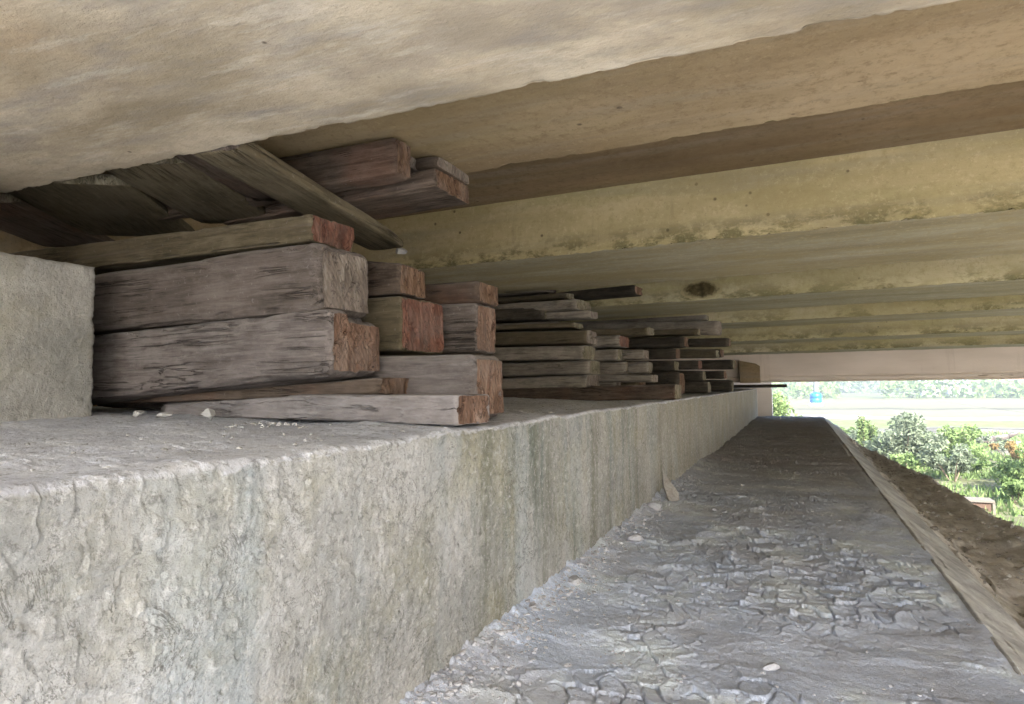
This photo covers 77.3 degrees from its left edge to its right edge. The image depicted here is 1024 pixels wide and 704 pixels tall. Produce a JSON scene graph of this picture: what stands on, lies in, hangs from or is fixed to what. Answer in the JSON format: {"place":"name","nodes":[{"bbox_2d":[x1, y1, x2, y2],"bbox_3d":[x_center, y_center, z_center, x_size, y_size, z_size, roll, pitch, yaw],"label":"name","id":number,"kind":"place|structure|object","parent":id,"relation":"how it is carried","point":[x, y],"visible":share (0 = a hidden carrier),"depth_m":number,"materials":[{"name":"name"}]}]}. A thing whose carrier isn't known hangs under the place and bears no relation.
{"place":"outdoors","nodes":[
{"label":"outdoors","id":0,"kind":"place"},
{"bbox_2d":[780,381,1023,628],"bbox_3d":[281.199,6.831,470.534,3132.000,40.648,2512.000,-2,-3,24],"label":"ground","id":1,"kind":"structure","parent":0,"point":[1001,414],"depth_m":8.57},
{"bbox_2d":[0,218,226,406],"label":"abutment backwall","id":2,"kind":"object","parent":1,"relation":"on","point":[10,243],"depth_m":3.90,"materials":[{"name":"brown concrete"}]},
{"bbox_2d":[0,0,1023,219],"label":"bridge girder","id":3,"kind":"object","parent":2,"relation":"attached to","point":[831,66],"visible":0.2,"depth_m":2.17,"materials":[{"name":"brown concrete"}]},
{"bbox_2d":[351,128,1023,293],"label":"bridge girder","id":4,"kind":"object","parent":2,"relation":"attached to","point":[956,198],"visible":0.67,"depth_m":4.26,"materials":[{"name":"concrete"}]},
{"bbox_2d":[556,254,1023,318],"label":"bridge girder","id":5,"kind":"object","parent":2,"relation":"attached to","point":[992,276],"visible":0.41,"depth_m":6.22,"materials":[{"name":"beige concrete"}]},
{"bbox_2d":[375,80,1023,219],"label":"bridge deck","id":6,"kind":"structure","parent":5,"relation":"on","point":[970,112],"depth_m":3.71,"materials":[{"name":"brown concrete"}]},
{"bbox_2d":[626,347,1023,382],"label":"fascia beam","id":7,"kind":"structure","parent":6,"relation":"attached to","point":[960,364],"depth_m":14.90,"materials":[{"name":"concrete"}]},
{"bbox_2d":[739,361,760,382],"bbox_3d":[5.999,0.500,16.118,0.465,0.560,0.540,-2,-3,24],"label":"end corbel","id":8,"kind":"object","parent":7,"relation":"attached to","point":[749,372],"visible":0.88,"depth_m":15.87,"materials":[{"name":"brown wood"}]},
{"bbox_2d":[0,388,757,703],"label":"abutment wall","id":9,"kind":"structure","parent":1,"relation":"on","point":[366,562],"depth_m":1.39,"materials":[{"name":"concrete"}]},
{"bbox_2d":[0,252,95,421],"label":"bearing block","id":10,"kind":"structure","parent":9,"relation":"on","point":[46,335],"depth_m":2.33,"materials":[{"name":"grey concrete"}]},
{"bbox_2d":[132,410,143,416],"bbox_3d":[-1.424,0.236,2.442,0.032,0.026,0.044,0,-3,-7],"label":"stone","id":11,"kind":"object","parent":9,"relation":"on","point":[137,413],"visible":1,"depth_m":2.43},
{"bbox_2d":[155,412,172,417],"bbox_3d":[-1.247,0.227,2.299,0.053,0.020,0.046,-2,-3,24],"label":"stone","id":12,"kind":"object","parent":9,"relation":"on","point":[164,414],"visible":1,"depth_m":2.29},
{"bbox_2d":[201,408,215,419],"bbox_3d":[-1.083,0.223,2.292,0.040,0.042,0.053,-2,-3,24],"label":"stone","id":13,"kind":"object","parent":9,"relation":"on","point":[208,413],"visible":1,"depth_m":2.28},
{"bbox_2d":[91,309,379,404],"bbox_3d":[-1.567,0.080,2.781,2.214,0.385,0.321,-2,-3,24],"label":"squared timber","id":14,"kind":"object","parent":9,"relation":"on","point":[315,346],"visible":0.75,"depth_m":2.41,"materials":[{"name":"wood"}]},
{"bbox_2d":[92,243,367,334],"bbox_3d":[-1.614,-0.211,2.810,2.221,0.282,0.315,-2,-3,24],"label":"squared timber","id":15,"kind":"object","parent":14,"relation":"on","point":[264,283],"visible":0.61,"depth_m":2.42,"materials":[{"name":"wood"}]},
{"bbox_2d":[9,214,353,274],"bbox_3d":[-1.601,-0.437,2.866,2.012,0.146,0.266,-2,-3,24],"label":"squared timber","id":16,"kind":"object","parent":15,"relation":"on","point":[157,250],"visible":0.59,"depth_m":2.58,"materials":[{"name":"wood"}]},
{"bbox_2d":[97,354,503,417],"bbox_3d":[-1.085,0.148,2.876,2.214,0.292,0.276,-2,-3,24],"label":"squared timber","id":17,"kind":"object","parent":9,"relation":"on","point":[455,374],"visible":0.27,"depth_m":2.41,"materials":[{"name":"wood"}]},
{"bbox_2d":[360,296,443,354],"bbox_3d":[-0.917,-0.098,2.916,1.211,0.248,0.335,-2,-3,24],"label":"squared timber","id":18,"kind":"object","parent":17,"relation":"on","point":[407,326],"visible":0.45,"depth_m":2.59,"materials":[{"name":"wood"}]},
{"bbox_2d":[367,261,425,299],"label":"squared timber","id":19,"kind":"object","parent":18,"relation":"on","point":[386,279],"visible":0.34,"depth_m":2.58,"materials":[{"name":"wood"}]},
{"bbox_2d":[413,303,495,354],"bbox_3d":[-0.664,-0.096,3.151,1.212,0.248,0.207,-2,-3,24],"label":"squared timber","id":20,"kind":"object","parent":17,"relation":"on","point":[469,328],"visible":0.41,"depth_m":2.86,"materials":[{"name":"wood"}]},
{"bbox_2d":[420,281,497,307],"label":"squared timber","id":21,"kind":"object","parent":20,"relation":"on","point":[481,293],"visible":0.38,"depth_m":2.88,"materials":[{"name":"wood"}]},
{"bbox_2d":[160,394,489,425],"bbox_3d":[-0.813,0.218,2.507,1.608,0.106,0.208,-3,-4,30],"label":"wooden plank","id":22,"kind":"object","parent":9,"relation":"on","point":[449,409],"visible":0.91,"depth_m":2.24,"materials":[{"name":"wood"}]},
{"bbox_2d":[107,377,408,403],"bbox_3d":[-1.111,0.165,2.657,1.511,0.094,0.206,-2,-3,24],"label":"wooden plank","id":23,"kind":"object","parent":22,"relation":"on","point":[381,386],"visible":0.71,"depth_m":2.41,"materials":[{"name":"wood"}]},
{"bbox_2d":[0,400,654,475],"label":"shelf crumbs","id":24,"kind":"object","parent":9,"relation":"on","point":[261,426],"visible":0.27,"depth_m":2.08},
{"bbox_2d":[502,384,681,400],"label":"squared timber","id":25,"kind":"object","parent":9,"relation":"on","point":[637,392],"visible":0.51,"depth_m":5.43,"materials":[{"name":"wood"}]},
{"bbox_2d":[599,382,620,385],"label":"squared timber","id":26,"kind":"object","parent":9,"relation":"on","point":[609,383],"visible":0.02,"depth_m":6.16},
{"bbox_2d":[507,374,657,381],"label":"squared timber","id":27,"kind":"object","parent":26,"relation":"on","point":[632,378],"visible":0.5,"depth_m":5.98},
{"bbox_2d":[599,362,630,374],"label":"squared timber","id":28,"kind":"object","parent":26,"relation":"on","point":[613,368],"visible":0.23,"depth_m":6.14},
{"bbox_2d":[502,349,625,362],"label":"squared timber","id":29,"kind":"object","parent":28,"relation":"on","point":[612,355],"visible":0.29,"depth_m":6.20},
{"bbox_2d":[495,335,628,348],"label":"squared timber","id":30,"kind":"object","parent":29,"relation":"on","point":[611,341],"visible":0.27,"depth_m":6.19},
{"bbox_2d":[587,327,654,336],"bbox_3d":[0.308,-0.169,6.758,2.408,0.121,0.254,-3,-4,32],"label":"wooden board","id":31,"kind":"object","parent":30,"relation":"on","point":[635,332],"visible":0.42,"depth_m":6.15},
{"bbox_2d":[627,361,652,373],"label":"squared timber","id":32,"kind":"object","parent":26,"relation":"on","point":[643,367],"visible":0.29,"depth_m":6.15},
{"bbox_2d":[621,382,645,384],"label":"squared timber","id":33,"kind":"object","parent":9,"relation":"on","point":[633,383],"visible":0.03,"depth_m":6.18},
{"bbox_2d":[646,372,684,393],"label":"squared timber","id":34,"kind":"object","parent":9,"relation":"on","point":[677,378],"visible":0.25,"depth_m":7.33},
{"bbox_2d":[622,360,678,370],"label":"squared timber","id":35,"kind":"object","parent":34,"relation":"on","point":[664,365],"visible":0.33,"depth_m":7.36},
{"bbox_2d":[622,350,648,359],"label":"squared timber","id":36,"kind":"object","parent":35,"relation":"on","point":[635,354],"visible":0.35,"depth_m":6.27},
{"bbox_2d":[602,348,679,359],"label":"squared timber","id":37,"kind":"object","parent":35,"relation":"on","point":[669,353],"visible":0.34,"depth_m":7.37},
{"bbox_2d":[615,337,688,348],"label":"squared timber","id":38,"kind":"object","parent":37,"relation":"on","point":[655,342],"visible":0.45,"depth_m":7.40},
{"bbox_2d":[628,329,700,337],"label":"squared timber","id":39,"kind":"object","parent":38,"relation":"on","point":[674,332],"visible":0.41,"depth_m":7.41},
{"bbox_2d":[582,321,721,335],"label":"squared timber","id":40,"kind":"object","parent":39,"relation":"on","point":[713,328],"visible":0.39,"depth_m":7.57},
{"bbox_2d":[575,315,708,323],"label":"squared timber","id":41,"kind":"object","parent":40,"relation":"on","point":[685,318],"visible":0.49,"depth_m":7.97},
{"bbox_2d":[685,381,710,392],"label":"squared timber","id":42,"kind":"object","parent":9,"relation":"on","point":[698,387],"visible":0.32,"depth_m":8.35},
{"bbox_2d":[652,371,705,380],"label":"squared timber","id":43,"kind":"object","parent":42,"relation":"on","point":[694,375],"visible":0.26,"depth_m":8.39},
{"bbox_2d":[671,360,701,369],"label":"squared timber","id":44,"kind":"object","parent":43,"relation":"on","point":[690,364],"visible":0.3,"depth_m":8.41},
{"bbox_2d":[680,350,718,358],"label":"squared timber","id":45,"kind":"object","parent":44,"relation":"on","point":[699,354],"visible":0.35,"depth_m":8.35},
{"bbox_2d":[688,338,730,346],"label":"squared timber","id":46,"kind":"object","parent":45,"relation":"on","point":[711,342],"visible":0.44,"depth_m":8.69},
{"bbox_2d":[685,380,733,391],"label":"squared timber","id":47,"kind":"object","parent":9,"relation":"on","point":[722,385],"visible":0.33,"depth_m":10.04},
{"bbox_2d":[705,371,726,378],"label":"squared timber","id":48,"kind":"object","parent":47,"relation":"on","point":[716,374],"visible":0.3,"depth_m":10.08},
{"bbox_2d":[696,360,734,369],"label":"squared timber","id":49,"kind":"object","parent":48,"relation":"on","point":[718,364],"visible":0.38,"depth_m":10.08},
{"bbox_2d":[680,349,723,358],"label":"squared timber","id":50,"kind":"object","parent":49,"relation":"on","point":[721,352],"visible":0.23,"depth_m":10.17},
{"bbox_2d":[734,384,786,387],"bbox_3d":[5.778,0.811,15.205,1.380,0.075,0.120,-2,-3,24],"label":"protruding board","id":51,"kind":"object","parent":9,"relation":"on","point":[762,386],"visible":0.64,"depth_m":15.08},
{"bbox_2d":[734,382,772,416],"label":"wing wall","id":52,"kind":"structure","parent":1,"relation":"on","point":[764,402],"depth_m":16.36,"materials":[{"name":"concrete"}]},
{"bbox_2d":[772,391,801,415],"bbox_3d":[15.747,4.574,38.074,3.541,4.784,3.552,-2,-3,24],"label":"bush","id":53,"kind":"object","parent":1,"relation":"on","point":[780,407],"visible":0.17,"depth_m":37.63,"materials":[{"name":"green plant"}]},
{"bbox_2d":[813,382,817,392],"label":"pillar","id":54,"kind":"structure","parent":1,"relation":"on","point":[815,386],"depth_m":175.59,"materials":[{"name":"white concrete"}]},
{"bbox_2d":[809,392,822,405],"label":"blue tank","id":55,"kind":"object","parent":1,"relation":"on","point":[815,398],"visible":0.98,"depth_m":141.49,"materials":[{"name":"blue plastic"}]},
{"bbox_2d":[847,430,859,443],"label":"bush","id":56,"kind":"object","parent":1,"relation":"on","point":[854,436],"visible":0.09,"depth_m":44.02,"materials":[{"name":"green plant"}]},
{"bbox_2d":[840,426,868,434],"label":"bush","id":57,"kind":"object","parent":1,"relation":"on","point":[848,429],"visible":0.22,"depth_m":55.31,"materials":[{"name":"green plant"}]},
{"bbox_2d":[855,416,867,446],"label":"tall weed","id":58,"kind":"object","parent":1,"relation":"on","point":[862,435],"visible":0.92,"depth_m":41.20,"materials":[{"name":"green plant"}]},
{"bbox_2d":[850,429,880,441],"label":"bush","id":59,"kind":"object","parent":1,"relation":"on","point":[878,431],"visible":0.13,"depth_m":52.88,"materials":[{"name":"green plant"}]},
{"bbox_2d":[866,420,877,442],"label":"tall weed","id":60,"kind":"object","parent":1,"relation":"on","point":[872,432],"visible":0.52,"depth_m":41.81,"materials":[{"name":"green plant"}]},
{"bbox_2d":[772,379,1023,398],"bbox_3d":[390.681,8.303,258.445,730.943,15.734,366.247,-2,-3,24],"label":"tree belts","id":61,"kind":"object","parent":1,"relation":"on","point":[1007,389],"visible":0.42,"depth_m":199.20,"materials":[{"name":"green plant"}]},
{"bbox_2d":[888,451,923,470],"bbox_3d":[20.241,5.911,33.522,2.220,1.503,2.170,-2,-3,24],"label":"bush","id":62,"kind":"object","parent":1,"relation":"on","point":[908,459],"visible":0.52,"depth_m":32.92,"materials":[{"name":"green plant"}]},
{"bbox_2d":[863,411,949,466],"bbox_3d":[22.950,5.172,37.691,4.025,3.577,4.677,-1,-3,11],"label":"bush","id":63,"kind":"object","parent":1,"relation":"on","point":[904,436],"visible":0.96,"depth_m":36.66,"materials":[{"name":"green plant"}]},
{"bbox_2d":[846,428,1023,526],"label":"wild grass","id":64,"kind":"structure","parent":1,"relation":"on","point":[1003,496],"depth_m":31.81,"materials":[{"name":"green plant"}]},
{"bbox_2d":[853,440,1023,621],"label":"soil clods","id":65,"kind":"object","parent":1,"relation":"on","point":[1011,525],"visible":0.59,"depth_m":4.83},
{"bbox_2d":[917,380,970,395],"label":"house","id":66,"kind":"structure","parent":1,"relation":"on","point":[947,392],"depth_m":216.44,"materials":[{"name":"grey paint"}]},
{"bbox_2d":[915,443,977,481],"bbox_3d":[21.735,5.534,32.094,2.653,1.976,2.396,2,-4,-38],"label":"bush","id":67,"kind":"object","parent":1,"relation":"on","point":[956,461],"visible":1,"depth_m":31.92,"materials":[{"name":"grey plant"}]},
{"bbox_2d":[935,424,988,459],"bbox_3d":[26.676,5.589,38.466,2.951,2.652,3.820,-2,-3,24],"label":"bush","id":68,"kind":"object","parent":1,"relation":"on","point":[962,436],"visible":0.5,"depth_m":37.63,"materials":[{"name":"green plant"}]},
{"bbox_2d":[949,445,990,472],"bbox_3d":[24.076,5.784,34.016,2.108,1.716,2.134,-2,-3,24],"label":"bush","id":69,"kind":"object","parent":1,"relation":"on","point":[981,464],"visible":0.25,"depth_m":33.48,"materials":[{"name":"green plant"}]},
{"bbox_2d":[965,497,995,514],"bbox_3d":[18.132,6.015,24.834,0.860,0.640,0.760,-2,-3,24],"label":"masonry box","id":70,"kind":"object","parent":1,"relation":"on","point":[982,502],"visible":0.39,"depth_m":24.53,"materials":[{"name":"white"}]},
{"bbox_2d":[969,432,1018,442],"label":"fallen trunk","id":71,"kind":"object","parent":1,"relation":"on","point":[1005,436],"visible":0.41,"depth_m":49.80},
{"bbox_2d":[971,435,1017,450],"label":"bush","id":72,"kind":"object","parent":1,"relation":"on","point":[987,438],"visible":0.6,"depth_m":45.84,"materials":[{"name":"green plant"}]},
{"bbox_2d":[988,443,1023,485],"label":"bush","id":73,"kind":"object","parent":1,"relation":"on","point":[1006,468],"visible":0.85,"depth_m":28.21,"materials":[{"name":"green plant"}]},
{"bbox_2d":[988,440,1023,461],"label":"flowering bush","id":74,"kind":"object","parent":1,"relation":"on","point":[1011,446],"visible":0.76,"depth_m":39.22,"materials":[{"name":"brown plant"}]},
{"bbox_2d":[999,476,1023,503],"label":"bush","id":75,"kind":"object","parent":1,"relation":"on","point":[1011,487],"visible":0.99,"depth_m":25.92,"materials":[{"name":"green plant"}]},
{"bbox_3d":[17.250,2.260,1.193,1.400,6.380,18.400,-2,-3,24],"label":"bridge pier","id":76,"kind":"object","parent":1,"relation":"on","visible":0},
{"bbox_2d":[0,0,958,192],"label":"bridge girder","id":77,"kind":"object","parent":76,"relation":"on","point":[90,87],"visible":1,"depth_m":1.58,"materials":[{"name":"concrete"}]},
{"bbox_2d":[0,193,114,246],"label":"wooden board","id":78,"kind":"object","parent":77,"relation":"attached to","point":[24,220],"visible":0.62,"depth_m":3.21,"materials":[{"name":"wood"}]},
{"bbox_2d":[7,174,194,235],"bbox_3d":[-1.885,-0.665,2.976,0.543,0.048,0.874,0,-4,-10],"label":"wooden board","id":79,"kind":"object","parent":77,"relation":"on","point":[104,204],"visible":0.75,"depth_m":2.87,"materials":[{"name":"wood"}]},
{"bbox_2d":[194,142,402,249],"bbox_3d":[-0.829,-0.634,2.755,0.214,0.059,1.220,-2,-7,17],"label":"wooden plank","id":80,"kind":"object","parent":77,"relation":"attached to","point":[259,168],"visible":0.82,"depth_m":2.53,"materials":[{"name":"wood"}]},
{"bbox_2d":[175,154,275,200],"bbox_3d":[-1.108,-0.704,2.533,0.145,0.054,0.570,-1,-4,6],"label":"wooden board","id":81,"kind":"object","parent":80,"relation":"on","point":[228,180],"visible":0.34,"depth_m":2.51,"materials":[{"name":"wood"}]},
{"bbox_2d":[223,168,468,224],"bbox_3d":[-0.803,-0.688,3.022,1.208,0.103,0.310,-2,-3,24],"label":"squared timber","id":82,"kind":"object","parent":80,"relation":"on","point":[426,190],"visible":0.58,"depth_m":2.82,"materials":[{"name":"wood"}]},
{"bbox_2d":[106,156,265,223],"bbox_3d":[-1.355,-0.683,2.752,0.384,0.048,0.811,-1,-4,1],"label":"wooden board","id":83,"kind":"object","parent":82,"relation":"on","point":[181,186],"visible":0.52,"depth_m":2.66,"materials":[{"name":"wood"}]},
{"bbox_2d":[157,138,410,221],"bbox_3d":[-1.341,-0.748,2.939,2.005,0.198,0.120,-2,-3,24],"label":"squared timber","id":84,"kind":"object","parent":82,"relation":"on","point":[383,162],"visible":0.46,"depth_m":2.58,"materials":[{"name":"wood"}]},
{"bbox_2d":[415,156,468,184],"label":"squared timber","id":85,"kind":"object","parent":82,"relation":"on","point":[443,166],"visible":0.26,"depth_m":2.75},
{"bbox_2d":[410,157,417,172],"bbox_3d":[-0.960,-0.796,2.987,1.205,0.079,0.205,-2,-3,24],"label":"wooden wedge","id":86,"kind":"object","parent":85,"relation":"on","point":[412,165],"visible":0.05,"depth_m":2.73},
{"bbox_2d":[395,248,406,253],"bbox_3d":[-0.578,-0.526,3.328,0.067,0.038,0.042,-1,-3,9],"label":"stone","id":87,"kind":"object","parent":80,"relation":"on","point":[400,251],"visible":0.96,"depth_m":3.32,"materials":[{"name":"stone"}]},
{"bbox_2d":[553,295,1023,328],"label":"bridge girder","id":88,"kind":"object","parent":76,"relation":"on","point":[1010,305],"visible":0.24,"depth_m":7.80,"materials":[{"name":"beige concrete"}]},
{"bbox_2d":[595,315,1023,349],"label":"bridge girder","id":89,"kind":"object","parent":76,"relation":"on","point":[974,326],"visible":0.28,"depth_m":10.03,"materials":[{"name":"beige concrete"}]},
{"bbox_2d":[674,334,1023,354],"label":"bridge girder","id":90,"kind":"object","parent":76,"relation":"on","point":[905,344],"visible":0.33,"depth_m":12.25,"materials":[{"name":"beige concrete"}]},
{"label":"footing body","id":91,"kind":"structure","parent":0,"visible":0},
{"bbox_2d":[400,416,1023,703],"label":"footing ledge","id":92,"kind":"object","parent":91,"relation":"on","point":[841,640],"visible":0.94,"depth_m":2.33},
{"bbox_2d":[568,575,582,585],"bbox_3d":[0.260,0.942,2.630,0.053,0.035,0.064,-3,-4,33],"label":"stone","id":93,"kind":"object","parent":92,"relation":"on","point":[575,580],"visible":0.99,"depth_m":2.61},
{"bbox_2d":[627,534,643,541],"bbox_3d":[0.641,0.970,3.344,0.087,0.045,0.063,-1,-3,-3],"label":"stone","id":94,"kind":"object","parent":92,"relation":"on","point":[636,538],"visible":1,"depth_m":3.32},
{"bbox_2d":[649,503,661,510],"bbox_3d":[0.936,1.012,4.196,0.098,0.056,0.071,-2,-3,24],"label":"stone","id":95,"kind":"object","parent":92,"relation":"on","point":[657,506],"visible":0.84,"depth_m":4.17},
{"bbox_2d":[662,472,678,500],"bbox_3d":[1.104,0.942,4.492,0.090,0.215,0.022,-8,-23,-14],"label":"leaning slab","id":96,"kind":"object","parent":92,"relation":"on","point":[671,492],"depth_m":4.47,"materials":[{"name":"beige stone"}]},
{"bbox_2d":[399,458,1023,703],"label":"scattered rubble","id":97,"kind":"object","parent":92,"relation":"on","point":[501,632],"visible":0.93,"depth_m":2.12,"materials":[{"name":"stone"}]},
{"bbox_2d":[761,662,779,670],"bbox_3d":[0.751,0.917,1.871,0.054,0.024,0.035,0,-3,-5],"label":"stone","id":98,"kind":"object","parent":92,"relation":"on","point":[773,666],"visible":1,"depth_m":1.86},
{"bbox_2d":[823,417,1023,674],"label":"footing edge strip","id":99,"kind":"object","parent":91,"relation":"on","point":[989,612],"visible":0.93,"depth_m":3.00,"materials":[{"name":"concrete"}]},
{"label":"squared timber","id":100,"kind":"object","parent":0,"visible":0},
{"bbox_2d":[502,374,599,388],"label":"squared timber","id":101,"kind":"object","parent":100,"relation":"on","point":[588,380],"visible":0.41,"depth_m":5.68,"materials":[{"name":"wood"}]},
{"bbox_2d":[502,360,599,377],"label":"squared timber","id":102,"kind":"object","parent":101,"relation":"on","point":[560,368],"visible":0.45,"depth_m":5.68,"materials":[{"name":"wood"}]},
{"bbox_2d":[379,345,594,360],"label":"squared timber","id":103,"kind":"object","parent":102,"relation":"on","point":[556,353],"visible":0.52,"depth_m":5.71,"materials":[{"name":"wood"}]},
{"bbox_2d":[495,330,596,346],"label":"squared timber","id":104,"kind":"object","parent":103,"relation":"on","point":[549,338],"visible":0.6,"depth_m":5.72,"materials":[{"name":"wood"}]},
{"bbox_2d":[496,322,583,331],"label":"squared timber","id":105,"kind":"object","parent":104,"relation":"on","point":[541,327],"visible":0.51,"depth_m":5.78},
{"bbox_2d":[496,321,561,331],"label":"squared timber","id":106,"kind":"object","parent":105,"relation":"on","point":[528,323],"visible":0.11,"depth_m":5.94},
{"bbox_2d":[496,310,597,323],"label":"squared timber","id":107,"kind":"object","parent":106,"relation":"on","point":[571,315],"visible":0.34,"depth_m":5.74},
{"bbox_2d":[495,308,548,322],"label":"squared timber","id":108,"kind":"object","parent":107,"relation":"on","point":[518,315],"visible":0.38,"depth_m":5.87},
{"bbox_2d":[492,299,590,311],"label":"squared timber","id":109,"kind":"object","parent":107,"relation":"on","point":[565,305],"visible":0.31,"depth_m":5.73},
{"bbox_2d":[498,293,574,303],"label":"squared timber","id":110,"kind":"object","parent":109,"relation":"on","point":[537,298],"visible":0.38,"depth_m":6.01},
{"bbox_2d":[498,290,555,297],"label":"squared timber","id":111,"kind":"object","parent":110,"relation":"on","point":[526,293],"visible":0.27,"depth_m":6.14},
{"bbox_2d":[550,285,642,300],"bbox_3d":[0.120,-0.507,6.402,2.405,0.088,0.249,-3,-4,31],"label":"wooden board","id":112,"kind":"object","parent":110,"relation":"on","point":[611,292],"visible":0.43,"depth_m":5.84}
]}

